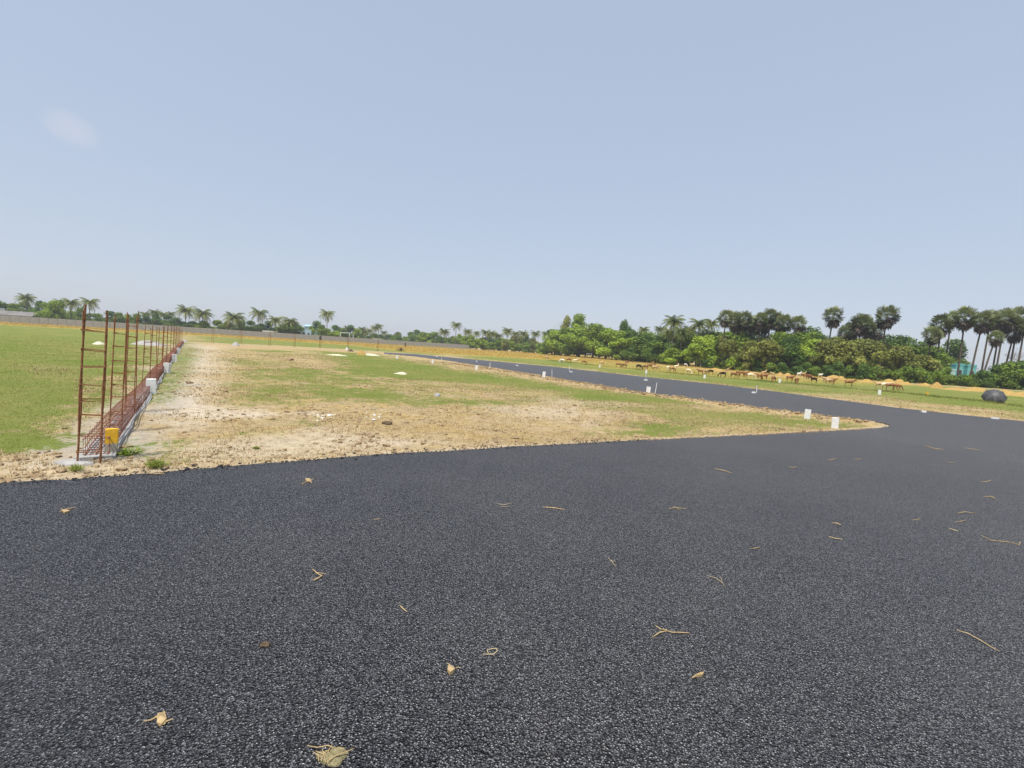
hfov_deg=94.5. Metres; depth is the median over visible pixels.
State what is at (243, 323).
broadleaf tree
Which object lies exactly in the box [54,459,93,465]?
cement patch
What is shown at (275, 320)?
coconut palm
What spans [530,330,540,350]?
coconut palm
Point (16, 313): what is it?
long shed
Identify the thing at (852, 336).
palmyra palm
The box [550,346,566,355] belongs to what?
shrub
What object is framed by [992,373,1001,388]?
shrub
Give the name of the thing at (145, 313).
coconut palm
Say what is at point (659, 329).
coconut palm
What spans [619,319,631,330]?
broadleaf tree
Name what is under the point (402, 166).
sky
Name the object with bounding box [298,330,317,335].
blue house
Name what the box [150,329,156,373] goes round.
rebar column
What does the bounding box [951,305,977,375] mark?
palmyra palm
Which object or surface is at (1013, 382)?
shrub
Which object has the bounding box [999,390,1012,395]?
straw heap
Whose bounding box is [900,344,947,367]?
broadleaf tree
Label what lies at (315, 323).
broadleaf tree
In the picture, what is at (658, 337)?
broadleaf tree
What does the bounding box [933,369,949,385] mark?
shrub
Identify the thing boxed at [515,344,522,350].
broadleaf tree
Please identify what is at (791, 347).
broadleaf tree
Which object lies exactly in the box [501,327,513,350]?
coconut palm
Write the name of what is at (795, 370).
shrub
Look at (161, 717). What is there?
dry leaf
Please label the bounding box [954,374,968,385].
shrub
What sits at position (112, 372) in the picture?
rebar column
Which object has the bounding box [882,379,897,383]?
straw heap
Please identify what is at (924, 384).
straw heap
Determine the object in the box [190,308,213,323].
coconut palm
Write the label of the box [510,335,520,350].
broadleaf tree
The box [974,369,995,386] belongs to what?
shrub
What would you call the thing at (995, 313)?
palmyra palm
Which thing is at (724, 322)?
palmyra palm
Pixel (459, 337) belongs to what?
broadleaf tree
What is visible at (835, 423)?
marker stone
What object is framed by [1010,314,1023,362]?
palmyra palm
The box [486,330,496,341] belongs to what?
coconut palm
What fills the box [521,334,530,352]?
broadleaf tree
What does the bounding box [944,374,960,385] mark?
shrub
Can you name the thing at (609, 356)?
broadleaf tree
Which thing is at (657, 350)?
broadleaf tree
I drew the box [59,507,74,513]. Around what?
straw knot
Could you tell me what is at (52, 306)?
broadleaf tree
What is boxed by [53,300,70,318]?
broadleaf tree
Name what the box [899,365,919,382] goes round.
shrub
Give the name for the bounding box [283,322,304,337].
broadleaf tree
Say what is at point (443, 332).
coconut palm
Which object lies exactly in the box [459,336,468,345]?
broadleaf tree
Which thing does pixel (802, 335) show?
broadleaf tree
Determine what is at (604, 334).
broadleaf tree
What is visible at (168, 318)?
broadleaf tree
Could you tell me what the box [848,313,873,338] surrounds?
palmyra palm
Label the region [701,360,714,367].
shrub
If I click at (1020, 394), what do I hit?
straw heap
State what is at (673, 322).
coconut palm
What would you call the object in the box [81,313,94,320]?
broadleaf tree
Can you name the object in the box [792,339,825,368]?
broadleaf tree
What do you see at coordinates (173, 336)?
rebar column
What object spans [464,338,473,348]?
broadleaf tree
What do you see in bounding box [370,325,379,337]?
coconut palm
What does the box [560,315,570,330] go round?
broadleaf tree
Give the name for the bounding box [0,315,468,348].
compound wall
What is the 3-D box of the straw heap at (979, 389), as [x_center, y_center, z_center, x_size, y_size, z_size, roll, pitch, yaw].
[56.086,0.650,57.137,3.080,0.556,2.238,4,4,0]
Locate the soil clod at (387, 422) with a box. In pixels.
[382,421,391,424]
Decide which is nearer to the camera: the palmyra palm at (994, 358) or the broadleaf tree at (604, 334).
the palmyra palm at (994, 358)
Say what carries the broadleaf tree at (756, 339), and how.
on the ground at (142, 435)
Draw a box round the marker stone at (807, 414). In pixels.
[804,409,810,418]
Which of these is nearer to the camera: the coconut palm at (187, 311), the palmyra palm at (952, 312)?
the palmyra palm at (952, 312)
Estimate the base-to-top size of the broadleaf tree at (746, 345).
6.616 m
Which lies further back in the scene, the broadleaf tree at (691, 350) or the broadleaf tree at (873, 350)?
the broadleaf tree at (691, 350)
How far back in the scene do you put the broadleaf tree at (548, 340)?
187.68 m
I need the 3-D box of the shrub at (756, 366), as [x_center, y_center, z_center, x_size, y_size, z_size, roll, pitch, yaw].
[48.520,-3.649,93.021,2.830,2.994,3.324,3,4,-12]
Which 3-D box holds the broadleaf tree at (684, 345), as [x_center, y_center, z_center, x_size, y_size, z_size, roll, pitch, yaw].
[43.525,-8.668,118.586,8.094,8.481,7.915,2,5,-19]
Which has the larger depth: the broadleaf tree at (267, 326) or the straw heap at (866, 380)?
the broadleaf tree at (267, 326)
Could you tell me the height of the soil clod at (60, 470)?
0.054 m
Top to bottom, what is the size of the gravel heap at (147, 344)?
0.430 m
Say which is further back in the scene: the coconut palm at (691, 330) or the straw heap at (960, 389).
the coconut palm at (691, 330)
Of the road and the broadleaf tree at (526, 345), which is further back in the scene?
the broadleaf tree at (526, 345)
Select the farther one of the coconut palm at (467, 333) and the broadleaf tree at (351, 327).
the broadleaf tree at (351, 327)
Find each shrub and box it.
[536,346,552,353]
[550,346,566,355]
[658,350,667,363]
[664,355,681,364]
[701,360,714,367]
[707,356,721,368]
[719,359,735,369]
[725,356,742,370]
[738,361,751,370]
[752,358,763,371]
[765,362,777,373]
[774,362,788,373]
[787,366,804,374]
[800,362,812,374]
[808,366,820,376]
[814,365,831,376]
[825,362,846,377]
[845,365,857,378]
[855,363,875,379]
[868,366,880,380]
[880,369,893,380]
[891,370,906,381]
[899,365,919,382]
[908,367,933,383]
[923,371,937,384]
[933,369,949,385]
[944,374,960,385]
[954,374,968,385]
[959,375,976,386]
[966,373,980,386]
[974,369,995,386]
[977,377,995,387]
[978,364,1004,387]
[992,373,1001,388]
[996,361,1023,389]
[996,371,1012,389]
[1000,368,1023,389]
[1013,360,1023,389]
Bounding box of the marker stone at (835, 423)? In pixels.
[831,417,838,428]
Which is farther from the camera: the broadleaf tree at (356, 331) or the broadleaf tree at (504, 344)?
the broadleaf tree at (356, 331)
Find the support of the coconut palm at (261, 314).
on the ground at (142, 435)
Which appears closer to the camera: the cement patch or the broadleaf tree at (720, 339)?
the cement patch
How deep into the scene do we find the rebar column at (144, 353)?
11.41 m
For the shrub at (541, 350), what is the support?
on the ground at (142, 435)
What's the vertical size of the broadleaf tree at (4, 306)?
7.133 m
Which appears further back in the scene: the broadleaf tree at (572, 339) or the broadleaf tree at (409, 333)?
the broadleaf tree at (409, 333)
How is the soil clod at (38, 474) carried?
on the ground at (142, 435)
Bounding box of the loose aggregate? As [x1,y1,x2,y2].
[1,438,666,485]
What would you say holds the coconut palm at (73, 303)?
on the ground at (142, 435)
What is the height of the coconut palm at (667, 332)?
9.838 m
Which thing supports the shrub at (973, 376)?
on the ground at (142, 435)
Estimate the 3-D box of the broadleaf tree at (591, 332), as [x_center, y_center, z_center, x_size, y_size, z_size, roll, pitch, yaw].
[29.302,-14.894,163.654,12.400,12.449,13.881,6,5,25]
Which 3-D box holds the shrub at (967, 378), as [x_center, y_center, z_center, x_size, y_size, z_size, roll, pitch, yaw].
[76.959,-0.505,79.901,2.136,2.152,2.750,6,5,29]
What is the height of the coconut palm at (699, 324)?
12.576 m
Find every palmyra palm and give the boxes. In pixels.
[716,309,734,366]
[728,311,743,337]
[734,310,753,366]
[747,314,759,338]
[752,312,768,357]
[760,327,770,337]
[762,308,779,337]
[771,311,784,332]
[772,314,792,334]
[788,315,806,334]
[820,305,844,338]
[836,325,852,340]
[845,320,858,339]
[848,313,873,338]
[858,316,877,338]
[868,322,883,341]
[874,304,901,377]
[920,325,943,382]
[927,313,953,351]
[943,310,960,362]
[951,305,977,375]
[970,310,996,373]
[980,309,1002,371]
[984,329,1005,369]
[990,320,1006,366]
[993,307,1018,363]
[1003,327,1021,363]
[1008,306,1023,363]
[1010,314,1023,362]
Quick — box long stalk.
[958,630,998,650]
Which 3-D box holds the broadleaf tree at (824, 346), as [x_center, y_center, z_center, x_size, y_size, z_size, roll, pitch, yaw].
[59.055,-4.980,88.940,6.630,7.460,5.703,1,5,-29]
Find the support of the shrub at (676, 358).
on the ground at (142, 435)
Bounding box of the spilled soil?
[642,428,873,440]
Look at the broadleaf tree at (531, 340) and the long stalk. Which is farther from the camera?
the broadleaf tree at (531, 340)
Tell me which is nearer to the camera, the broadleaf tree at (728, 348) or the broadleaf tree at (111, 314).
the broadleaf tree at (728, 348)
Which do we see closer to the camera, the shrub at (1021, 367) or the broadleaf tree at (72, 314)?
the shrub at (1021, 367)
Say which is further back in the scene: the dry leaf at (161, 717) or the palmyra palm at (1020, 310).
the palmyra palm at (1020, 310)
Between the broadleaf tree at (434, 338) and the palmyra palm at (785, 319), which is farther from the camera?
the broadleaf tree at (434, 338)
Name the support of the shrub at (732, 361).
on the ground at (142, 435)
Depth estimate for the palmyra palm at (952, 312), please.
91.03 m
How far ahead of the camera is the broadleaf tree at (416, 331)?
283.52 m
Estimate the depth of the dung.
2.43 m
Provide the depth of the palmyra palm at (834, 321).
94.62 m
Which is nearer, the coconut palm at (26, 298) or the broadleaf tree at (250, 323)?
the coconut palm at (26, 298)
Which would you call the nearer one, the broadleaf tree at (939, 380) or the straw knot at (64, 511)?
the straw knot at (64, 511)
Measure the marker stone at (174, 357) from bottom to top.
0.480 m
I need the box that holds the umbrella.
[981,389,1006,402]
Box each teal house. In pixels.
[949,363,964,374]
[963,364,976,374]
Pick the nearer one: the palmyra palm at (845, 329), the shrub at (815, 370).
the shrub at (815, 370)
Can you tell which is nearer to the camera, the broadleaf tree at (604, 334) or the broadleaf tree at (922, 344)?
the broadleaf tree at (922, 344)
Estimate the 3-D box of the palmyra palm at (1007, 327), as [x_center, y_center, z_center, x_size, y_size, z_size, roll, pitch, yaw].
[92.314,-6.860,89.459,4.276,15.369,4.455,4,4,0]
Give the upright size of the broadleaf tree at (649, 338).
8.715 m
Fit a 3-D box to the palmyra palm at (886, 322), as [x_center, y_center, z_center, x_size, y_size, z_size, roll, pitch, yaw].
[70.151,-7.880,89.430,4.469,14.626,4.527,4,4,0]
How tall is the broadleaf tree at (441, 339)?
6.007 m
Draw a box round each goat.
[825,378,833,384]
[844,380,856,386]
[880,382,893,389]
[886,383,897,389]
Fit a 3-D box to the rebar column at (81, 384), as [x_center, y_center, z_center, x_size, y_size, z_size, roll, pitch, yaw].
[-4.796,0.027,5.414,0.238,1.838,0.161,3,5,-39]
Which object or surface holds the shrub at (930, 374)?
on the ground at (142, 435)
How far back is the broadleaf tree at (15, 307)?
183.44 m
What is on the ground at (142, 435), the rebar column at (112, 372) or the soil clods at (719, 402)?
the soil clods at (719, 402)
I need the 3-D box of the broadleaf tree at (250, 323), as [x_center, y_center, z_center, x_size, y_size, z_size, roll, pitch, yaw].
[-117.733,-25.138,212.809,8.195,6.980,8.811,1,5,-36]
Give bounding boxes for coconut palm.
[13,293,36,311]
[62,298,82,319]
[78,297,99,325]
[140,311,149,321]
[147,309,161,317]
[166,311,174,317]
[174,304,197,323]
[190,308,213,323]
[220,311,246,329]
[248,307,269,330]
[267,315,283,330]
[282,317,297,333]
[318,309,336,321]
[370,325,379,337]
[375,323,383,338]
[437,328,450,342]
[450,321,462,343]
[463,328,471,342]
[473,331,479,337]
[480,329,489,339]
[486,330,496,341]
[494,333,503,350]
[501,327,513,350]
[511,331,518,351]
[518,330,528,347]
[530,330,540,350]
[637,326,650,332]
[653,326,665,332]
[660,328,677,346]
[661,315,685,343]
[672,326,692,364]
[683,326,697,363]
[687,318,708,365]
[702,319,719,333]
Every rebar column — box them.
[76,304,107,462]
[109,314,126,426]
[124,311,138,406]
[141,323,152,389]
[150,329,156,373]
[157,326,164,366]
[162,326,167,361]
[167,323,171,355]
[173,326,176,347]
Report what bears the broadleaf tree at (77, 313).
on the ground at (142, 435)
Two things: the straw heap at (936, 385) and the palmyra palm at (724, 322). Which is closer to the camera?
the straw heap at (936, 385)
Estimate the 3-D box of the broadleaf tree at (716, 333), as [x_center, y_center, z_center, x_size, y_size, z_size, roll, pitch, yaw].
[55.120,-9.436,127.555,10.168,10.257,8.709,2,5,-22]
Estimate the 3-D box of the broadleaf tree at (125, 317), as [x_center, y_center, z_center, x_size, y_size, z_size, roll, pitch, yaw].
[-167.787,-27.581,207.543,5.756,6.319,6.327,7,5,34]
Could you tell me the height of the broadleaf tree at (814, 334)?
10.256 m
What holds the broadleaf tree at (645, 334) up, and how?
on the ground at (142, 435)
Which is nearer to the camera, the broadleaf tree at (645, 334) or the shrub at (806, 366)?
the shrub at (806, 366)
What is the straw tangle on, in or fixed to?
on the dried dung pat
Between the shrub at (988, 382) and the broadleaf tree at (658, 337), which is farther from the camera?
the broadleaf tree at (658, 337)
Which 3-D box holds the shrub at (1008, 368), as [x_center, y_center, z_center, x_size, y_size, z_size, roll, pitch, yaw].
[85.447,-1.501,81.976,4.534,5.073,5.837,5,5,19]
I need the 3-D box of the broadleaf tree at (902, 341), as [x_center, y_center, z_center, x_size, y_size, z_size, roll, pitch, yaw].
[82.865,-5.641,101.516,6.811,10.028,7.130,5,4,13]
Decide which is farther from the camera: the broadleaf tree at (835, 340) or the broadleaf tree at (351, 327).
the broadleaf tree at (351, 327)
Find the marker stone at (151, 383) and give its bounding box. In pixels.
[146,378,155,393]
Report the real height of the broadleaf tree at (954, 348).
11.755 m
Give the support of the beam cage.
on the concrete bed
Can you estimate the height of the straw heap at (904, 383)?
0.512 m
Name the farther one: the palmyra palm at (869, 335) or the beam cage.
the palmyra palm at (869, 335)
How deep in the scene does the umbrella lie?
30.88 m
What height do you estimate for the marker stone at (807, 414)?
0.396 m
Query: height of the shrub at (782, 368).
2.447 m
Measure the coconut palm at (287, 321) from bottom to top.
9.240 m
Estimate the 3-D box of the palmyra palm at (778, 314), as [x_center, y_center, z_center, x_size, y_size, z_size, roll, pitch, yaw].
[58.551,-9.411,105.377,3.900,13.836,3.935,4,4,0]
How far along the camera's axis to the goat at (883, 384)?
42.70 m
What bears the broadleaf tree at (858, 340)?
on the ground at (142, 435)
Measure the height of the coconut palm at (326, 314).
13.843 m
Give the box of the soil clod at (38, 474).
[31,472,44,476]
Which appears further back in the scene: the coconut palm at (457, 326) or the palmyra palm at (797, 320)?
the coconut palm at (457, 326)
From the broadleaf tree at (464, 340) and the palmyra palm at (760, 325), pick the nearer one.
the palmyra palm at (760, 325)
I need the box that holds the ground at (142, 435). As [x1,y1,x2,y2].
[0,322,1023,482]
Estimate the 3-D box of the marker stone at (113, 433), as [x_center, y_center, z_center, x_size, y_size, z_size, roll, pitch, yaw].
[-4.978,0.754,5.887,0.133,0.406,0.106,2,5,-38]
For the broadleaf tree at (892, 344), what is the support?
on the ground at (142, 435)
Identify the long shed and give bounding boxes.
[0,310,39,322]
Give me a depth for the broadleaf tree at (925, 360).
84.28 m
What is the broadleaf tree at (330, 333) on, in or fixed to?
on the ground at (142, 435)
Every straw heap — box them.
[858,379,873,382]
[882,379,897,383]
[898,382,912,384]
[917,383,930,385]
[929,382,942,388]
[943,388,978,391]
[965,387,985,391]
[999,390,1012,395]
[1009,392,1023,396]
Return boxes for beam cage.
[82,341,183,454]
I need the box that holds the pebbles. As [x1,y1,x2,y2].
[0,363,970,482]
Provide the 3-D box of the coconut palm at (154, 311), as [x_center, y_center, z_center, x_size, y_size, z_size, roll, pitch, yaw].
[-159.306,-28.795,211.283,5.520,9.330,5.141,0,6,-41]
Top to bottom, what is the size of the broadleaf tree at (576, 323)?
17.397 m
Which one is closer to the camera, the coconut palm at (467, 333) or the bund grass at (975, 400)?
the bund grass at (975, 400)
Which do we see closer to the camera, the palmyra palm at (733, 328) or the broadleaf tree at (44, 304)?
the palmyra palm at (733, 328)
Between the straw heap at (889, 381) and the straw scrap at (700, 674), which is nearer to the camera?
the straw scrap at (700, 674)
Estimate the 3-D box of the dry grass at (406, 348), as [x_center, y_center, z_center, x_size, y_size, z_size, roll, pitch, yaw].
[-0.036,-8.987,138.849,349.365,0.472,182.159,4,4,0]
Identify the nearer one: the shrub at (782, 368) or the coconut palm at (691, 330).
the shrub at (782, 368)
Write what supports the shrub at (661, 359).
on the ground at (142, 435)
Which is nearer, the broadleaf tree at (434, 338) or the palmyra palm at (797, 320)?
the palmyra palm at (797, 320)
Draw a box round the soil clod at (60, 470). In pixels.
[55,469,65,472]
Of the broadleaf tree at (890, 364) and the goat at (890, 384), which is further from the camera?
the broadleaf tree at (890, 364)
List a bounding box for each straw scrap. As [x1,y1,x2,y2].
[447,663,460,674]
[691,672,703,677]
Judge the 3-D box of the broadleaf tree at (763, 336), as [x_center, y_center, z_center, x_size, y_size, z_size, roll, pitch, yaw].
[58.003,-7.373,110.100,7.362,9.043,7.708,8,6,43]
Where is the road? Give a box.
[0,352,1023,767]
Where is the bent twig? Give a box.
[652,625,687,637]
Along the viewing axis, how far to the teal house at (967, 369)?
101.62 m
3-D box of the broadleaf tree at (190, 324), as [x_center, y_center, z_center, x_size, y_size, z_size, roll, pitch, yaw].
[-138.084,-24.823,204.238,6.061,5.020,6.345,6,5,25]
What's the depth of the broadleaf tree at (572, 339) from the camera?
170.13 m
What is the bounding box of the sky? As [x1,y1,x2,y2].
[0,0,1023,372]
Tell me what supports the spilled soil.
on the road
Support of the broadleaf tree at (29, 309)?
on the ground at (142, 435)
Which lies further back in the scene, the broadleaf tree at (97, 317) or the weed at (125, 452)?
the broadleaf tree at (97, 317)
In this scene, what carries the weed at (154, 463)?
on the ground at (142, 435)
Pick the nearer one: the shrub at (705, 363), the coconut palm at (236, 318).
the shrub at (705, 363)
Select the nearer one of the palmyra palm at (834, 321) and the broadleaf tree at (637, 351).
the palmyra palm at (834, 321)
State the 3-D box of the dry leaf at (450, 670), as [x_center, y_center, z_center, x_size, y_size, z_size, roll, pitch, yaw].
[-0.304,1.399,2.350,0.078,0.024,0.070,8,6,44]
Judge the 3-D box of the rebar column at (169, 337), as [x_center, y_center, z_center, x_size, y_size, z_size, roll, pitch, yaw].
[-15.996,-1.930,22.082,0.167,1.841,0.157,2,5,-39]
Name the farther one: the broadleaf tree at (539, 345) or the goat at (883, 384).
the broadleaf tree at (539, 345)
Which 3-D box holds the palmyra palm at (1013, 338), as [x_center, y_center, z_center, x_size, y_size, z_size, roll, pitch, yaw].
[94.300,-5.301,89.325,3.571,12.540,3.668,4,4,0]
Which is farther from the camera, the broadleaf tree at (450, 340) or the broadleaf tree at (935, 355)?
the broadleaf tree at (450, 340)
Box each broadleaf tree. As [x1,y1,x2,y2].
[0,301,17,310]
[0,304,12,309]
[7,303,25,311]
[16,302,35,311]
[31,301,42,312]
[32,301,49,317]
[39,300,68,318]
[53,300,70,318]
[65,311,79,319]
[74,307,83,321]
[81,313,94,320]
[90,313,103,320]
[99,311,118,324]
[112,312,125,325]
[123,314,134,322]
[129,313,141,325]
[137,314,152,324]
[151,313,161,324]
[157,315,177,325]
[162,317,186,327]
[182,321,196,327]
[195,321,210,327]
[208,320,225,331]
[223,321,232,329]
[231,320,249,334]
[242,320,256,333]
[252,323,267,331]
[264,321,274,330]
[276,323,287,335]
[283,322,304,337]
[312,321,322,334]
[316,324,329,335]
[324,328,334,335]
[330,325,342,335]
[345,324,360,334]
[351,328,363,337]
[370,333,377,338]
[407,329,419,341]
[407,331,415,344]
[414,332,430,342]
[424,332,430,341]
[430,331,440,342]
[438,337,446,342]
[445,337,454,343]
[453,334,462,343]
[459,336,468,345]
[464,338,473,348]
[466,334,474,346]
[470,338,482,348]
[478,337,488,349]
[480,339,487,349]
[486,342,496,349]
[494,340,500,350]
[500,339,509,350]
[506,341,518,350]
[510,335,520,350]
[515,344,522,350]
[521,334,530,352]
[522,342,530,352]
[525,338,535,352]
[529,342,536,352]
[534,329,557,353]
[540,329,563,354]
[548,327,575,355]
[558,329,591,356]
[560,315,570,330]
[564,313,586,355]
[578,323,608,357]
[580,346,602,357]
[584,329,614,358]
[596,330,633,359]
[602,327,614,358]
[609,330,639,360]
[617,327,634,360]
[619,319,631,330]
[619,336,651,361]
[628,334,667,361]
[630,331,655,359]
[640,340,665,363]
[647,332,673,363]
[659,348,684,363]
[668,333,700,365]
[670,335,682,364]
[681,336,718,366]
[694,329,712,365]
[694,334,723,360]
[697,330,722,365]
[710,331,734,366]
[711,334,727,365]
[715,339,745,368]
[722,335,754,366]
[733,339,762,370]
[738,330,756,361]
[741,337,762,363]
[745,338,784,371]
[755,333,770,339]
[761,331,798,372]
[774,335,807,373]
[780,331,813,365]
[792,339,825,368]
[804,326,822,333]
[806,330,822,340]
[808,337,836,371]
[810,334,830,370]
[825,336,844,362]
[830,339,866,376]
[836,337,880,377]
[851,338,891,376]
[872,342,902,378]
[873,342,900,370]
[878,344,924,379]
[880,334,895,343]
[887,334,910,379]
[899,335,917,344]
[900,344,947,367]
[903,354,944,382]
[914,340,932,381]
[919,345,955,366]
[925,359,951,383]
[926,351,952,380]
[941,338,977,373]
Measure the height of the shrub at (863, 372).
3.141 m
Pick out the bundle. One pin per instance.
(360, 352)
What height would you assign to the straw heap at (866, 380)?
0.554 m
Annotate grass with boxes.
[0,321,975,386]
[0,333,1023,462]
[546,360,1022,405]
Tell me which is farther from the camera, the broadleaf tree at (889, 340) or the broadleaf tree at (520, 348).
the broadleaf tree at (520, 348)
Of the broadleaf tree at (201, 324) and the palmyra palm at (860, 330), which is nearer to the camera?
the palmyra palm at (860, 330)
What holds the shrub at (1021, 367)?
on the ground at (142, 435)
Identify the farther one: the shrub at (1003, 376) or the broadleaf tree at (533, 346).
the broadleaf tree at (533, 346)
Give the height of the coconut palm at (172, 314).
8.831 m
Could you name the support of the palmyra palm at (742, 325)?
on the ground at (142, 435)
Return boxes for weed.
[65,463,89,471]
[115,446,143,455]
[144,458,169,467]
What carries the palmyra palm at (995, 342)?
on the ground at (142, 435)
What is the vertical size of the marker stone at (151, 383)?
0.480 m
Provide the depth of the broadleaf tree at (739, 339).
103.13 m
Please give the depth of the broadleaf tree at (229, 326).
208.40 m
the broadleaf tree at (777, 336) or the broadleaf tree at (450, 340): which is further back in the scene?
the broadleaf tree at (450, 340)
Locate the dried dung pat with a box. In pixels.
[316,747,348,766]
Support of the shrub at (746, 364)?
on the ground at (142, 435)
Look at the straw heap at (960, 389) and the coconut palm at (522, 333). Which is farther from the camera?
the coconut palm at (522, 333)
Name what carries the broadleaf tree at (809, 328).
on the ground at (142, 435)
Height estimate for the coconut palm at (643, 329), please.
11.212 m
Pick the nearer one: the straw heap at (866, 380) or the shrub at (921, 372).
the straw heap at (866, 380)
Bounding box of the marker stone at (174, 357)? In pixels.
[172,354,176,361]
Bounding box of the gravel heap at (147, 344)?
[131,340,167,345]
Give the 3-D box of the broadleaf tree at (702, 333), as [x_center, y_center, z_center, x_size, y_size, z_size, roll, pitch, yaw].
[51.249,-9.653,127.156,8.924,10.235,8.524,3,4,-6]
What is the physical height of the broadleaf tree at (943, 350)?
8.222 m
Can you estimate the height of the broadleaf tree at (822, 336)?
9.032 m
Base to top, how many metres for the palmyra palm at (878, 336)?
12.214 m
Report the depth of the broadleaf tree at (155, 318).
206.23 m
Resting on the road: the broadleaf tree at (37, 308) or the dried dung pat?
the dried dung pat
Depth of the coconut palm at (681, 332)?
116.74 m
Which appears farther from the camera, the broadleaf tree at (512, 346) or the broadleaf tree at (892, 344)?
the broadleaf tree at (512, 346)
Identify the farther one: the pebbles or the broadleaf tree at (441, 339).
the broadleaf tree at (441, 339)
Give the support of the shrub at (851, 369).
on the ground at (142, 435)
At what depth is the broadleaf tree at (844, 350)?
84.73 m
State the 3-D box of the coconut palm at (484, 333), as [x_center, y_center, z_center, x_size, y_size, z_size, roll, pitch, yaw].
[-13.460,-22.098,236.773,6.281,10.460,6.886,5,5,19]
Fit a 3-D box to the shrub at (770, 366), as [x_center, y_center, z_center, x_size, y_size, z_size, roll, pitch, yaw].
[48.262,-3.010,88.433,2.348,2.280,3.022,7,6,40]
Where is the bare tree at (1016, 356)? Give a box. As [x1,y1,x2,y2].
[1004,348,1023,361]
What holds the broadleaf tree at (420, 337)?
on the ground at (142, 435)
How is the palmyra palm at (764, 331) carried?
on the ground at (142, 435)
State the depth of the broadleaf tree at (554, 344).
180.86 m
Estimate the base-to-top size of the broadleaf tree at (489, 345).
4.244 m
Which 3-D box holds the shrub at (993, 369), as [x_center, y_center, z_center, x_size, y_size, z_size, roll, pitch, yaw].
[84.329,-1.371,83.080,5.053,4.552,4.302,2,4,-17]
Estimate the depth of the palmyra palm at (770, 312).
104.31 m
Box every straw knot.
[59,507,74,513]
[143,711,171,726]
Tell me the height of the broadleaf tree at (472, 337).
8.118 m
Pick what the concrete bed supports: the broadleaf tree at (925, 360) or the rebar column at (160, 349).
the rebar column at (160, 349)
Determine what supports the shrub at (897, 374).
on the ground at (142, 435)
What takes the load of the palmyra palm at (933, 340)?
on the ground at (142, 435)
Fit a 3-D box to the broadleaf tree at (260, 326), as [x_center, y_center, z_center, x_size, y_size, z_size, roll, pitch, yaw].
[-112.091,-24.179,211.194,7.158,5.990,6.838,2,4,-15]
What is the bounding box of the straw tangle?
[307,745,353,761]
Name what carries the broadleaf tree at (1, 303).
on the ground at (142, 435)
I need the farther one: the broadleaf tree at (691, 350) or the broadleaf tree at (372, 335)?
the broadleaf tree at (372, 335)
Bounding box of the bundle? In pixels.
[357,350,365,354]
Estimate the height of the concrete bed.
0.077 m
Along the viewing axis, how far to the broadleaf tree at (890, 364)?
91.08 m
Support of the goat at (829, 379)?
on the ground at (142, 435)
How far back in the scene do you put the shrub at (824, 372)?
84.37 m
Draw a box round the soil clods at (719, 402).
[440,361,869,422]
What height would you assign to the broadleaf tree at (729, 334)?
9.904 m
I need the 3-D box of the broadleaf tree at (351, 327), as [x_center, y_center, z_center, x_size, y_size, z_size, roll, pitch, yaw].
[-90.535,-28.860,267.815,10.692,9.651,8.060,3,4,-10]
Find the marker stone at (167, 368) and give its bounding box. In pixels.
[163,363,170,372]
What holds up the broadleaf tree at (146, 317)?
on the ground at (142, 435)
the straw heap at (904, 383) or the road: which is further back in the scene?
the straw heap at (904, 383)
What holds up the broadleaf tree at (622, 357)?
on the ground at (142, 435)
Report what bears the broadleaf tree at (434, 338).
on the ground at (142, 435)
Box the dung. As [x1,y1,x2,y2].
[260,641,269,647]
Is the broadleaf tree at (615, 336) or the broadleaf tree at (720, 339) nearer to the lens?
the broadleaf tree at (720, 339)
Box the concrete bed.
[73,343,183,459]
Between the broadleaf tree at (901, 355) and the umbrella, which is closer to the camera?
the umbrella
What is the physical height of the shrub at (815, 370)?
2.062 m
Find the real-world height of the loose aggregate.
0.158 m
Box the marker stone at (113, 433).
[105,428,118,454]
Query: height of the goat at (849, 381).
0.725 m
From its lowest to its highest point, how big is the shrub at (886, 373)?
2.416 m
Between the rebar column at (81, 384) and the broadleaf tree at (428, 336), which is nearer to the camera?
the rebar column at (81, 384)
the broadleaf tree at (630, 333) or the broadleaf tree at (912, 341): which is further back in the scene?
the broadleaf tree at (630, 333)
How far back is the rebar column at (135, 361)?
8.64 m
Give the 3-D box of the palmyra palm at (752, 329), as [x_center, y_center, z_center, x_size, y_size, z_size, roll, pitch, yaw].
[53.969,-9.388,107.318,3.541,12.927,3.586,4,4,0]
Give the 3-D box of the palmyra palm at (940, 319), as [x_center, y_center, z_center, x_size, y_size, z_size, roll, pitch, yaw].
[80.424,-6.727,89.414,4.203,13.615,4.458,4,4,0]
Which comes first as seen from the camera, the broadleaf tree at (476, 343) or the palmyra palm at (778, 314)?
the palmyra palm at (778, 314)
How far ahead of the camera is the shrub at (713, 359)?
102.41 m
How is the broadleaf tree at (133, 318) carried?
on the ground at (142, 435)
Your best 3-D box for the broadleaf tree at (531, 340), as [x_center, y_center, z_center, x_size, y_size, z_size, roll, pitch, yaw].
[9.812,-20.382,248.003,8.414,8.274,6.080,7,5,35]
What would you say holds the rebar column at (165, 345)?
on the concrete bed
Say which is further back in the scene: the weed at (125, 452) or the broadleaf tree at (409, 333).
the broadleaf tree at (409, 333)

